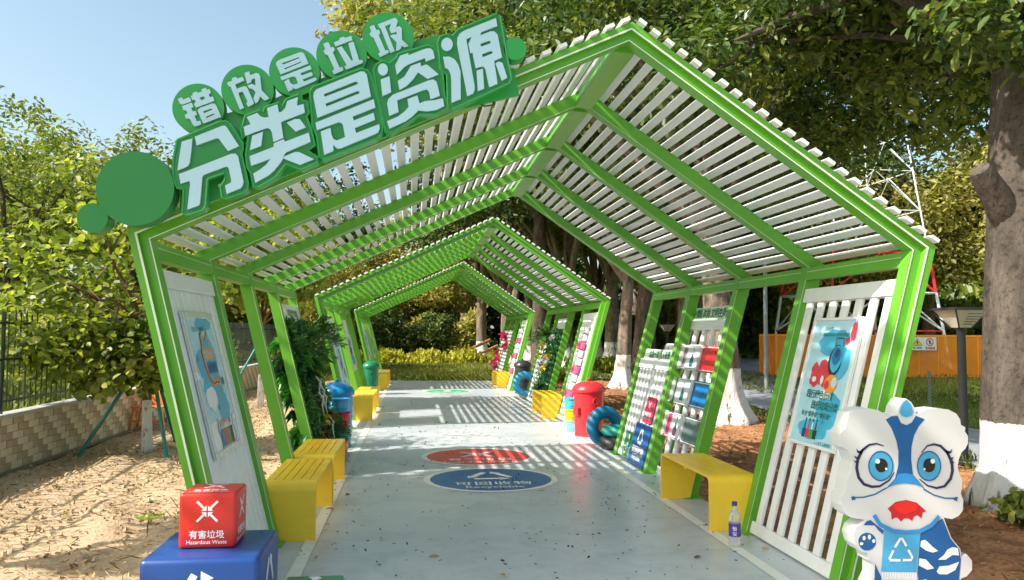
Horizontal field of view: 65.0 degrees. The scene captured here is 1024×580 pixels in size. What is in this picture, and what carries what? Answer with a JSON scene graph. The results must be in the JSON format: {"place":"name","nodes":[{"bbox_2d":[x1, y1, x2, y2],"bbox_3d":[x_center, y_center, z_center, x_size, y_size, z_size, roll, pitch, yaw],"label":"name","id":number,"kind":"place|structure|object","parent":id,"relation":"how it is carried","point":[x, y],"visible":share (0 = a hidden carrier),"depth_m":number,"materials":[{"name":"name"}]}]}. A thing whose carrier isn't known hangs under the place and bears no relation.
{"place":"outdoors","nodes":[
{"label":"outdoors","id":0,"kind":"place"},
{"bbox_2d":[0,379,350,579],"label":"soil","id":1,"kind":"structure","parent":0,"point":[107,528],"depth_m":6.89,"materials":[{"name":"sand"}]},
{"bbox_2d":[0,144,237,453],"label":"sapling","id":2,"kind":"object","parent":1,"relation":"on","point":[110,351],"visible":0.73,"depth_m":9.52,"materials":[{"name":"green plant"}]},
{"bbox_2d":[77,354,175,458],"bbox_3d":[-4.741,1.430,10.230,1.164,1.279,1.461,1,-3,-7],"label":"tree stake","id":3,"kind":"object","parent":1,"relation":"on","point":[106,414],"visible":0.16,"depth_m":9.81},
{"bbox_2d":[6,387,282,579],"bbox_3d":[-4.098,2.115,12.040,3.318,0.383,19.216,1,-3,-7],"label":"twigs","id":4,"kind":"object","parent":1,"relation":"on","point":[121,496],"visible":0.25,"depth_m":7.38,"materials":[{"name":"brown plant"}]},
{"bbox_2d":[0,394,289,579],"bbox_3d":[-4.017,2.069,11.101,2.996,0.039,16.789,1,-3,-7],"label":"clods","id":5,"kind":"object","parent":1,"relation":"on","point":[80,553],"visible":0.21,"depth_m":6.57,"materials":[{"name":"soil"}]},
{"bbox_2d":[128,391,164,429],"bbox_3d":[-5.579,1.754,12.452,0.540,0.783,0.479,1,-3,-7],"label":"chair","id":6,"kind":"object","parent":1,"relation":"on","point":[154,405],"visible":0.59,"depth_m":12.26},
{"bbox_2d":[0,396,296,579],"bbox_3d":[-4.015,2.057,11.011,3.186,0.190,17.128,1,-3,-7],"label":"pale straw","id":7,"kind":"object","parent":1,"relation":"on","point":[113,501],"visible":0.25,"depth_m":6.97,"materials":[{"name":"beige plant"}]},
{"bbox_2d":[0,381,332,579],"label":"leaf litter","id":8,"kind":"object","parent":1,"relation":"on","point":[87,561],"visible":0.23,"depth_m":7.30,"materials":[{"name":"plant"}]},
{"bbox_2d":[181,201,333,406],"bbox_3d":[-5.167,0.272,16.419,3.150,4.288,2.732,2,-4,-33],"label":"sapling","id":9,"kind":"object","parent":1,"relation":"on","point":[304,294],"visible":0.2,"depth_m":16.22,"materials":[{"name":"green plant"}]},
{"bbox_2d":[260,234,340,320],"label":"sapling","id":10,"kind":"object","parent":1,"relation":"on","point":[318,285],"visible":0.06,"depth_m":22.14,"materials":[{"name":"green plant"}]},
{"bbox_2d":[239,353,612,380],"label":"lawn","id":11,"kind":"structure","parent":0,"point":[456,379],"depth_m":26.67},
{"bbox_2d":[300,244,384,311],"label":"broadleaf tree","id":12,"kind":"object","parent":11,"relation":"on","point":[346,275],"visible":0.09,"depth_m":51.49,"materials":[{"name":"green plant"}]},
{"bbox_2d":[236,346,495,364],"bbox_3d":[-7.191,3.200,37.786,13.236,1.217,2.283,1,-3,-7],"label":"hedge","id":13,"kind":"object","parent":11,"relation":"on","point":[422,355],"visible":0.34,"depth_m":37.50,"materials":[{"name":"yellow plant"}]},
{"bbox_2d":[324,235,426,313],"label":"broadleaf tree","id":14,"kind":"object","parent":11,"relation":"on","point":[387,257],"visible":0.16,"depth_m":56.13,"materials":[{"name":"green plant"}]},
{"bbox_2d":[389,247,476,316],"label":"broadleaf tree","id":15,"kind":"object","parent":11,"relation":"on","point":[443,295],"visible":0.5,"depth_m":55.06,"materials":[{"name":"green plant"}]},
{"bbox_2d":[401,144,583,354],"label":"broadleaf tree","id":16,"kind":"object","parent":11,"relation":"on","point":[481,336],"visible":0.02,"depth_m":46.79,"materials":[{"name":"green plant"}]},
{"bbox_2d":[7,342,979,519],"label":"ground","id":17,"kind":"structure","parent":0,"point":[160,514],"depth_m":11.58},
{"bbox_2d":[0,85,98,261],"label":"broadleaf tree","id":18,"kind":"object","parent":17,"relation":"on","point":[22,103],"visible":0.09,"depth_m":35.70,"materials":[{"name":"green plant"}]},
{"bbox_2d":[0,96,126,377],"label":"broadleaf tree","id":19,"kind":"object","parent":17,"relation":"on","point":[14,226],"visible":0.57,"depth_m":23.33,"materials":[{"name":"green plant"}]},
{"bbox_2d":[3,373,124,411],"bbox_3d":[-11.032,2.091,13.662,9.862,0.738,18.296,1,-3,-7],"label":"fence","id":20,"kind":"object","parent":17,"relation":"on","point":[9,389],"depth_m":15.63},
{"bbox_2d":[0,93,135,319],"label":"broadleaf tree","id":21,"kind":"object","parent":17,"relation":"on","point":[31,119],"visible":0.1,"depth_m":30.40,"materials":[{"name":"green plant"}]},
{"bbox_2d":[49,137,168,315],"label":"broadleaf tree","id":22,"kind":"object","parent":17,"relation":"on","point":[133,273],"depth_m":49.36,"materials":[{"name":"green plant"}]},
{"bbox_2d":[0,360,272,477],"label":"boundary wall","id":23,"kind":"structure","parent":17,"relation":"on","point":[36,435],"depth_m":9.87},
{"bbox_2d":[0,309,276,413],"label":"picket fence","id":24,"kind":"object","parent":23,"relation":"on","point":[240,344],"visible":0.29,"depth_m":9.21,"materials":[{"name":"metal"}]},
{"bbox_2d":[50,116,237,273],"bbox_3d":[-12.873,-1.724,29.913,7.564,9.676,8.199,1,-3,-7],"label":"broadleaf tree","id":25,"kind":"object","parent":17,"relation":"on","point":[138,142],"visible":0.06,"depth_m":28.61,"materials":[{"name":"green plant"}]},
{"bbox_2d":[1,256,312,350],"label":"distant wood","id":26,"kind":"object","parent":17,"relation":"on","point":[239,319],"visible":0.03,"depth_m":64.51,"materials":[{"name":"green plant"}]},
{"bbox_2d":[119,194,314,317],"bbox_3d":[-9.486,-0.926,26.682,6.559,7.741,6.051,2,-4,-35],"label":"broadleaf tree","id":27,"kind":"object","parent":17,"relation":"on","point":[227,305],"visible":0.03,"depth_m":25.72,"materials":[{"name":"green plant"}]},
{"bbox_2d":[179,173,349,348],"bbox_3d":[-12.046,-1.712,38.895,9.019,10.644,8.321,-2,-4,34],"label":"broadleaf tree","id":28,"kind":"object","parent":17,"relation":"on","point":[300,203],"visible":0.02,"depth_m":39.05,"materials":[{"name":"green plant"}]},
{"bbox_2d":[256,161,393,253],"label":"broadleaf tree","id":29,"kind":"object","parent":17,"relation":"on","point":[353,233],"visible":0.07,"depth_m":59.15,"materials":[{"name":"green plant"}]},
{"bbox_2d":[352,304,416,354],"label":"bush","id":30,"kind":"object","parent":17,"relation":"on","point":[395,336],"visible":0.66,"depth_m":42.74,"materials":[{"name":"green plant"}]},
{"bbox_2d":[300,299,488,354],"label":"distant wood","id":31,"kind":"object","parent":17,"relation":"on","point":[466,323],"visible":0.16,"depth_m":51.22,"materials":[{"name":"green plant"}]},
{"bbox_2d":[361,210,472,322],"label":"broadleaf tree","id":32,"kind":"object","parent":17,"relation":"on","point":[401,246],"visible":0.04,"depth_m":63.50,"materials":[{"name":"green plant"}]},
{"bbox_2d":[403,310,465,354],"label":"bush","id":33,"kind":"object","parent":17,"relation":"on","point":[437,331],"visible":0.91,"depth_m":43.62,"materials":[{"name":"green plant"}]},
{"bbox_2d":[315,0,556,370],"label":"broadleaf tree","id":34,"kind":"object","parent":17,"relation":"on","point":[539,233],"visible":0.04,"depth_m":30.02,"materials":[{"name":"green plant"}]},
{"bbox_2d":[393,133,563,362],"bbox_3d":[-0.902,-2.951,39.417,9.921,13.296,10.983,-1,-3,26],"label":"broadleaf tree","id":35,"kind":"object","parent":17,"relation":"on","point":[448,230],"visible":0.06,"depth_m":39.84,"materials":[{"name":"green plant"}]},
{"bbox_2d":[343,247,622,349],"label":"distant wood","id":36,"kind":"object","parent":17,"relation":"on","point":[493,327],"visible":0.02,"depth_m":75.64,"materials":[{"name":"green plant"}]},
{"bbox_2d":[418,144,601,367],"bbox_3d":[1.102,-2.934,33.715,10.460,12.663,9.448,1,-3,-7],"label":"broadleaf tree","id":37,"kind":"object","parent":17,"relation":"on","point":[571,252],"visible":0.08,"depth_m":33.23,"materials":[{"name":"green plant"}]},
{"bbox_2d":[501,170,587,359],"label":"broadleaf tree","id":38,"kind":"object","parent":17,"relation":"on","point":[529,304],"depth_m":46.07,"materials":[{"name":"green plant"}]},
{"bbox_2d":[526,213,638,360],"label":"broadleaf tree","id":39,"kind":"object","parent":17,"relation":"on","point":[612,317],"visible":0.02,"depth_m":38.62,"materials":[{"name":"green plant"}]},
{"bbox_2d":[516,237,672,359],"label":"broadleaf tree","id":40,"kind":"object","parent":17,"relation":"on","point":[597,279],"depth_m":48.66,"materials":[{"name":"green plant"}]},
{"bbox_2d":[463,1,821,374],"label":"ficus tree","id":41,"kind":"object","parent":17,"relation":"on","point":[644,297],"visible":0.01,"depth_m":25.18,"materials":[{"name":"green plant"}]},
{"bbox_2d":[518,286,793,357],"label":"distant wood","id":42,"kind":"object","parent":17,"relation":"on","point":[751,319],"visible":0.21,"depth_m":51.52,"materials":[{"name":"green plant"}]},
{"bbox_2d":[346,0,982,426],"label":"ficus tree","id":43,"kind":"object","parent":17,"relation":"on","point":[556,28],"visible":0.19,"depth_m":13.66,"materials":[{"name":"green plant"}]},
{"bbox_2d":[618,227,791,292],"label":"broadleaf tree","id":44,"kind":"object","parent":17,"relation":"on","point":[743,261],"visible":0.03,"depth_m":49.86,"materials":[{"name":"green plant"}]},
{"bbox_2d":[680,93,863,344],"bbox_3d":[10.085,-3.317,37.319,11.505,13.930,10.393,-1,-4,30],"label":"broadleaf tree","id":45,"kind":"object","parent":17,"relation":"on","point":[700,303],"visible":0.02,"depth_m":37.61,"materials":[{"name":"green plant"}]},
{"bbox_2d":[611,377,976,470],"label":"grass","id":46,"kind":"structure","parent":17,"relation":"on","point":[758,412],"depth_m":13.36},
{"bbox_2d":[663,243,983,349],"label":"distant wood","id":47,"kind":"object","parent":17,"relation":"on","point":[975,288],"visible":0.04,"depth_m":68.33,"materials":[{"name":"green plant"}]},
{"bbox_2d":[739,122,928,301],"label":"broadleaf tree","id":48,"kind":"object","parent":17,"relation":"on","point":[875,188],"visible":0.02,"depth_m":43.48,"materials":[{"name":"green plant"}]},
{"bbox_2d":[808,289,982,334],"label":"distant wood","id":49,"kind":"object","parent":17,"relation":"on","point":[977,329],"visible":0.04,"depth_m":50.74,"materials":[{"name":"green plant"}]},
{"bbox_2d":[844,96,989,334],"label":"broadleaf tree","id":50,"kind":"object","parent":17,"relation":"on","point":[928,301],"visible":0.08,"depth_m":44.27,"materials":[{"name":"green plant"}]},
{"bbox_2d":[901,144,987,282],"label":"broadleaf tree","id":51,"kind":"object","parent":17,"relation":"on","point":[960,237],"visible":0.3,"depth_m":40.49,"materials":[{"name":"green plant"}]},
{"bbox_2d":[917,132,988,278],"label":"broadleaf tree","id":52,"kind":"object","parent":17,"relation":"on","point":[984,143],"visible":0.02,"depth_m":46.21,"materials":[{"name":"green plant"}]},
{"bbox_2d":[0,0,989,317],"label":"sky","id":53,"kind":"structure","parent":0,"point":[107,65],"materials":[{"name":"blue"}]},
{"bbox_2d":[277,381,828,579],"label":"path","id":54,"kind":"structure","parent":0,"point":[495,513],"depth_m":6.78,"materials":[{"name":"paint"}]},
{"bbox_2d":[139,530,277,579],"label":"display box","id":55,"kind":"object","parent":54,"relation":"on","point":[254,556],"visible":0.95,"depth_m":3.57,"materials":[{"name":"plastic"}]},
{"bbox_2d":[179,483,246,548],"bbox_3d":[-1.421,1.071,3.830,0.256,0.256,0.252,1,-3,-7],"label":"display box","id":56,"kind":"object","parent":55,"relation":"on","point":[212,515],"visible":1,"depth_m":3.71,"materials":[{"name":"plastic"}]},
{"bbox_2d":[266,458,331,541],"bbox_3d":[-1.671,1.625,6.353,0.372,0.420,1.170,1,-3,-7],"label":"bench","id":57,"kind":"object","parent":54,"relation":"on","point":[299,490],"visible":0.88,"depth_m":5.79,"materials":[{"name":"wood"}]},
{"bbox_2d":[268,310,355,464],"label":"plant wall","id":58,"kind":"structure","parent":54,"relation":"on","point":[310,356],"depth_m":8.65,"materials":[{"name":"green plant"}]},
{"bbox_2d":[281,303,300,321],"bbox_3d":[-2.490,0.262,9.050,0.072,0.177,1.296,1,-3,-7],"label":"lettering board","id":59,"kind":"object","parent":58,"relation":"on","point":[290,310],"visible":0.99,"depth_m":8.99,"materials":[{"name":"white paint"}]},
{"bbox_2d":[286,575,343,579],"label":"display box","id":60,"kind":"object","parent":54,"relation":"on","point":[337,577],"visible":1,"depth_m":3.94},
{"bbox_2d":[294,439,344,502],"bbox_3d":[-1.826,1.692,7.622,0.372,0.420,1.170,1,-3,-7],"label":"bench","id":61,"kind":"object","parent":54,"relation":"on","point":[334,449],"visible":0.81,"depth_m":7.67,"materials":[{"name":"wood"}]},
{"bbox_2d":[324,378,354,447],"bbox_3d":[-2.311,1.611,10.578,0.465,0.896,0.459,1,-3,-7],"label":"litter bin","id":62,"kind":"object","parent":54,"relation":"on","point":[337,388],"visible":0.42,"depth_m":10.47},
{"bbox_2d":[345,440,348,453],"bbox_3d":[-2.147,1.940,9.929,0.257,0.170,0.257,1,-3,-7],"label":"paint tin","id":63,"kind":"object","parent":54,"relation":"on","point":[346,445],"visible":0.24,"depth_m":9.89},
{"bbox_2d":[334,425,350,440],"bbox_3d":[-2.126,1.771,9.960,0.257,0.170,0.257,1,-3,-7],"label":"paint tin","id":64,"kind":"object","parent":63,"relation":"on","point":[343,436],"visible":0.38,"depth_m":9.86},
{"bbox_2d":[336,412,350,426],"bbox_3d":[-2.125,1.599,9.960,0.257,0.170,0.257,1,-3,-7],"label":"paint tin","id":65,"kind":"object","parent":64,"relation":"on","point":[345,416],"visible":0.5,"depth_m":9.88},
{"bbox_2d":[330,397,350,412],"bbox_3d":[-2.136,1.430,9.989,0.257,0.170,0.257,1,-3,-7],"label":"paint tin","id":66,"kind":"object","parent":65,"relation":"on","point":[342,404],"visible":0.81,"depth_m":9.89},
{"bbox_2d":[353,391,375,420],"bbox_3d":[-2.639,2.048,14.298,0.372,0.420,1.200,1,-3,-7],"label":"bench","id":67,"kind":"object","parent":54,"relation":"on","point":[364,405],"visible":0.84,"depth_m":13.71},
{"bbox_2d":[363,359,379,385],"bbox_3d":[-3.445,2.108,19.543,0.436,0.856,0.426,1,-3,-7],"label":"litter bin","id":68,"kind":"object","parent":54,"relation":"on","point":[371,369],"visible":0.74,"depth_m":19.38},
{"bbox_2d":[378,371,388,389],"bbox_3d":[-3.550,2.446,21.782,0.372,0.420,1.300,1,-3,-7],"label":"bench","id":69,"kind":"object","parent":54,"relation":"on","point":[383,380],"visible":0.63,"depth_m":21.15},
{"bbox_2d":[354,262,534,390],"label":"pavilion","id":70,"kind":"structure","parent":54,"relation":"on","point":[363,314],"depth_m":22.48,"materials":[{"name":"green paint"}]},
{"bbox_2d":[489,330,512,370],"bbox_3d":[-0.368,2.011,25.086,0.593,1.508,2.452,1,-3,-7],"label":"flower panel","id":71,"kind":"object","parent":70,"relation":"attached to","point":[504,346],"visible":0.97,"depth_m":24.96,"materials":[{"name":"white paint"}]},
{"bbox_2d":[314,217,610,429],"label":"pavilion","id":72,"kind":"structure","parent":54,"relation":"on","point":[451,252],"depth_m":14.34,"materials":[{"name":"green paint"}]},
{"bbox_2d":[332,332,353,408],"bbox_3d":[-2.781,1.323,13.182,0.338,1.254,0.926,1,-3,-7],"label":"poster","id":73,"kind":"object","parent":72,"relation":"attached to","point":[342,369],"visible":0.52,"depth_m":13.20,"materials":[{"name":"paper"}]},
{"bbox_2d":[526,318,566,397],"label":"plant wall","id":74,"kind":"structure","parent":72,"relation":"attached to","point":[547,364],"depth_m":16.32,"materials":[{"name":"green plant"}]},
{"bbox_2d":[564,326,589,396],"bbox_3d":[1.104,1.222,13.648,0.379,1.205,0.460,1,-3,-7],"label":"flower panel","id":75,"kind":"object","parent":72,"relation":"attached to","point":[582,337],"visible":0.94,"depth_m":13.50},
{"bbox_2d":[492,371,509,387],"bbox_3d":[-0.307,2.506,22.578,0.380,0.420,1.300,1,-3,-7],"label":"bench","id":76,"kind":"object","parent":54,"relation":"on","point":[500,379],"visible":0.98,"depth_m":21.94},
{"bbox_2d":[514,358,531,392],"bbox_3d":[0.265,2.153,20.194,0.456,0.876,0.448,1,-3,-7],"label":"litter bin","id":77,"kind":"object","parent":54,"relation":"on","point":[522,365],"visible":0.54,"depth_m":20.03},
{"bbox_2d":[127,16,939,579],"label":"pavilion","id":78,"kind":"structure","parent":54,"relation":"on","point":[619,50],"depth_m":5.89,"materials":[{"name":"green paint"}]},
{"bbox_2d":[178,311,241,460],"bbox_3d":[-1.874,0.577,5.025,0.242,0.877,0.675,1,-3,-7],"label":"poster","id":79,"kind":"object","parent":78,"relation":"attached to","point":[212,387],"visible":1,"depth_m":4.96,"materials":[{"name":"paper"}]},
{"bbox_2d":[77,12,526,234],"bbox_3d":[-1.101,-0.925,4.422,2.362,1.282,0.164,1,-3,-7],"label":"roof sign","id":80,"kind":"object","parent":78,"relation":"attached to","point":[261,136],"visible":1,"depth_m":4.37,"materials":[{"name":"green plastic"}]},
{"bbox_2d":[621,430,633,457],"bbox_3d":[1.393,1.843,9.600,0.091,0.295,0.350,1,-3,-7],"label":"sorting sign","id":81,"kind":"object","parent":78,"relation":"attached to","point":[627,443],"visible":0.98,"depth_m":9.60,"materials":[{"name":"green plastic"}]},
{"bbox_2d":[628,422,652,468],"bbox_3d":[1.451,1.753,9.117,0.133,0.455,0.590,1,-3,-7],"label":"sorting sign","id":82,"kind":"object","parent":78,"relation":"attached to","point":[639,444],"visible":1,"depth_m":9.07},
{"bbox_2d":[642,396,656,424],"bbox_3d":[1.570,1.369,9.157,0.091,0.295,0.320,1,-3,-7],"label":"sorting sign","id":83,"kind":"object","parent":78,"relation":"attached to","point":[648,415],"visible":1,"depth_m":9.12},
{"bbox_2d":[644,348,671,361],"bbox_3d":[1.748,0.766,9.483,0.046,0.133,1.220,1,-3,-7],"label":"lettering board","id":84,"kind":"object","parent":78,"relation":"on","point":[658,354],"visible":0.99,"depth_m":9.52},
{"bbox_2d":[694,305,728,319],"bbox_3d":[2.083,0.243,8.382,0.047,0.138,1.220,1,-3,-7],"label":"lettering board","id":85,"kind":"object","parent":78,"relation":"on","point":[714,313],"visible":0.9,"depth_m":8.35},
{"bbox_2d":[788,316,865,453],"bbox_3d":[2.162,0.635,5.546,0.252,0.894,0.630,1,-3,-7],"label":"poster","id":86,"kind":"object","parent":78,"relation":"attached to","point":[828,374],"visible":1,"depth_m":5.52,"materials":[{"name":"printed paper"},{"name":"plastic"}]},
{"bbox_2d":[297,433,784,579],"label":"litter flecks","id":87,"kind":"object","parent":54,"relation":"on","point":[526,515],"visible":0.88,"depth_m":6.63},
{"bbox_2d":[532,390,561,418],"bbox_3d":[0.645,2.090,14.761,0.380,0.420,1.170,1,-3,-7],"label":"bench","id":88,"kind":"object","parent":54,"relation":"on","point":[547,403],"visible":0.99,"depth_m":14.20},
{"bbox_2d":[572,378,605,436],"bbox_3d":[1.137,1.726,11.900,0.498,0.846,0.497,1,-3,-7],"label":"litter bin","id":89,"kind":"object","parent":54,"relation":"on","point":[588,396],"visible":0.84,"depth_m":11.72,"materials":[{"name":"plastic"}]},
{"bbox_2d":[586,406,621,444],"bbox_3d":[1.238,1.816,10.727,0.536,0.536,0.158,2,-3,-21],"label":"tyre","id":90,"kind":"object","parent":54,"relation":"on","point":[598,415],"visible":0.66,"depth_m":10.64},
{"bbox_2d":[598,436,616,450],"bbox_3d":[1.384,1.995,10.503,0.507,0.168,0.507,1,-3,-7],"label":"tyre","id":91,"kind":"object","parent":54,"relation":"on","point":[606,443],"visible":0.29,"depth_m":10.33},
{"bbox_2d":[602,424,619,437],"bbox_3d":[1.401,1.852,10.543,0.446,0.147,0.446,1,-3,-7],"label":"tyre","id":92,"kind":"object","parent":91,"relation":"on","point":[611,431],"visible":0.48,"depth_m":10.40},
{"bbox_2d":[661,453,752,531],"bbox_3d":[1.620,1.664,6.752,0.380,0.420,1.230,1,-3,-7],"label":"bench","id":93,"kind":"object","parent":54,"relation":"on","point":[728,483],"visible":0.99,"depth_m":6.34,"materials":[{"name":"wood"}]},
{"bbox_2d":[729,501,740,546],"bbox_3d":[1.581,1.660,5.702,0.086,0.313,0.087,1,-3,-7],"label":"water bottle","id":94,"kind":"object","parent":54,"relation":"on","point":[734,528],"visible":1,"depth_m":5.67,"materials":[{"name":"clear plastic"}]},
{"bbox_2d":[555,380,1023,579],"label":"soil","id":95,"kind":"structure","parent":0,"point":[1003,562],"depth_m":6.76,"materials":[{"name":"soil"}]},
{"bbox_2d":[346,0,733,389],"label":"ficus tree","id":96,"kind":"object","parent":95,"relation":"on","point":[621,377],"visible":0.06,"depth_m":22.23,"materials":[{"name":"green plant"}]},
{"bbox_2d":[555,381,1023,579],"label":"leaf litter","id":97,"kind":"object","parent":95,"relation":"on","point":[962,524],"visible":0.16,"depth_m":8.28,"materials":[{"name":"plant"}]},
{"bbox_2d":[625,0,1023,511],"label":"ficus tree","id":98,"kind":"object","parent":95,"relation":"on","point":[969,41],"visible":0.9,"depth_m":8.51,"materials":[{"name":"green plant"}]},
{"bbox_2d":[978,486,1023,529],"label":"bush","id":99,"kind":"object","parent":95,"relation":"on","point":[1010,508],"visible":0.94,"depth_m":6.42,"materials":[{"name":"green plant"}]},
{"bbox_2d":[602,354,980,429],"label":"lawn","id":100,"kind":"structure","parent":0,"point":[948,403],"depth_m":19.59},
{"bbox_2d":[563,355,741,373],"bbox_3d":[5.550,3.002,32.017,7.072,0.968,1.954,1,-3,-7],"label":"hedge","id":101,"kind":"object","parent":100,"relation":"on","point":[606,364],"visible":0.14,"depth_m":31.30,"materials":[{"name":"green plant"}]},
{"bbox_2d":[589,26,870,373],"bbox_3d":[6.913,-3.730,29.979,10.393,13.930,11.506,1,-3,-14],"label":"broadleaf tree","id":102,"kind":"object","parent":100,"relation":"on","point":[681,301],"depth_m":30.74,"materials":[{"name":"green plant"}]},
{"bbox_2d":[763,264,768,389],"bbox_3d":[6.806,0.997,21.557,0.120,3.500,0.114,1,-3,-7],"label":"lamp post","id":103,"kind":"object","parent":100,"relation":"on","point":[765,324],"visible":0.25,"depth_m":21.50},
{"bbox_2d":[774,135,945,334],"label":"lattice tower","id":104,"kind":"structure","parent":100,"relation":"on","point":[875,329],"depth_m":37.57,"materials":[{"name":"metal"}]},
{"bbox_2d":[759,334,981,377],"bbox_3d":[14.755,2.382,28.984,10.995,1.520,2.047,0,-3,2],"label":"barrier","id":105,"kind":"object","parent":100,"relation":"on","point":[941,360],"visible":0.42,"depth_m":28.48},
{"bbox_2d":[912,337,936,349],"bbox_3d":[14.523,1.897,28.370,1.000,0.460,0.019,1,-3,-7],"label":"warning sign","id":106,"kind":"object","parent":105,"relation":"attached to","point":[924,343],"visible":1,"depth_m":28.37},
{"bbox_2d":[771,167,983,334],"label":"broadleaf tree","id":107,"kind":"object","parent":100,"relation":"on","point":[882,276],"visible":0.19,"depth_m":40.23,"materials":[{"name":"green plant"}]},
{"bbox_2d":[739,358,979,464],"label":"park path","id":108,"kind":"structure","parent":0,"point":[756,398],"depth_m":19.03,"materials":[{"name":"grey concrete"}]},
{"bbox_2d":[928,307,982,464],"bbox_3d":[5.310,1.123,9.442,0.490,1.830,0.534,1,-3,-7],"label":"garden lamp","id":109,"kind":"object","parent":108,"relation":"on","point":[960,320],"visible":0.81,"depth_m":9.42,"materials":[{"name":"metal"}]},
{"bbox_2d":[829,397,971,579],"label":"lion figure board","id":110,"kind":"object","parent":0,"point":[896,496],"visible":1,"depth_m":4.23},
{"bbox_3d":[0.379,2.377,18.431,0.468,0.189,0.468,1,-3,-7],"label":"tyre","id":111,"kind":"object","parent":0,"visible":0},
{"bbox_2d":[513,371,532,395],"bbox_3d":[0.291,2.122,18.182,0.576,0.576,0.158,1,-3,-18],"label":"tyre","id":112,"kind":"object","parent":111,"relation":"on","point":[517,387],"visible":0.77,"depth_m":18.09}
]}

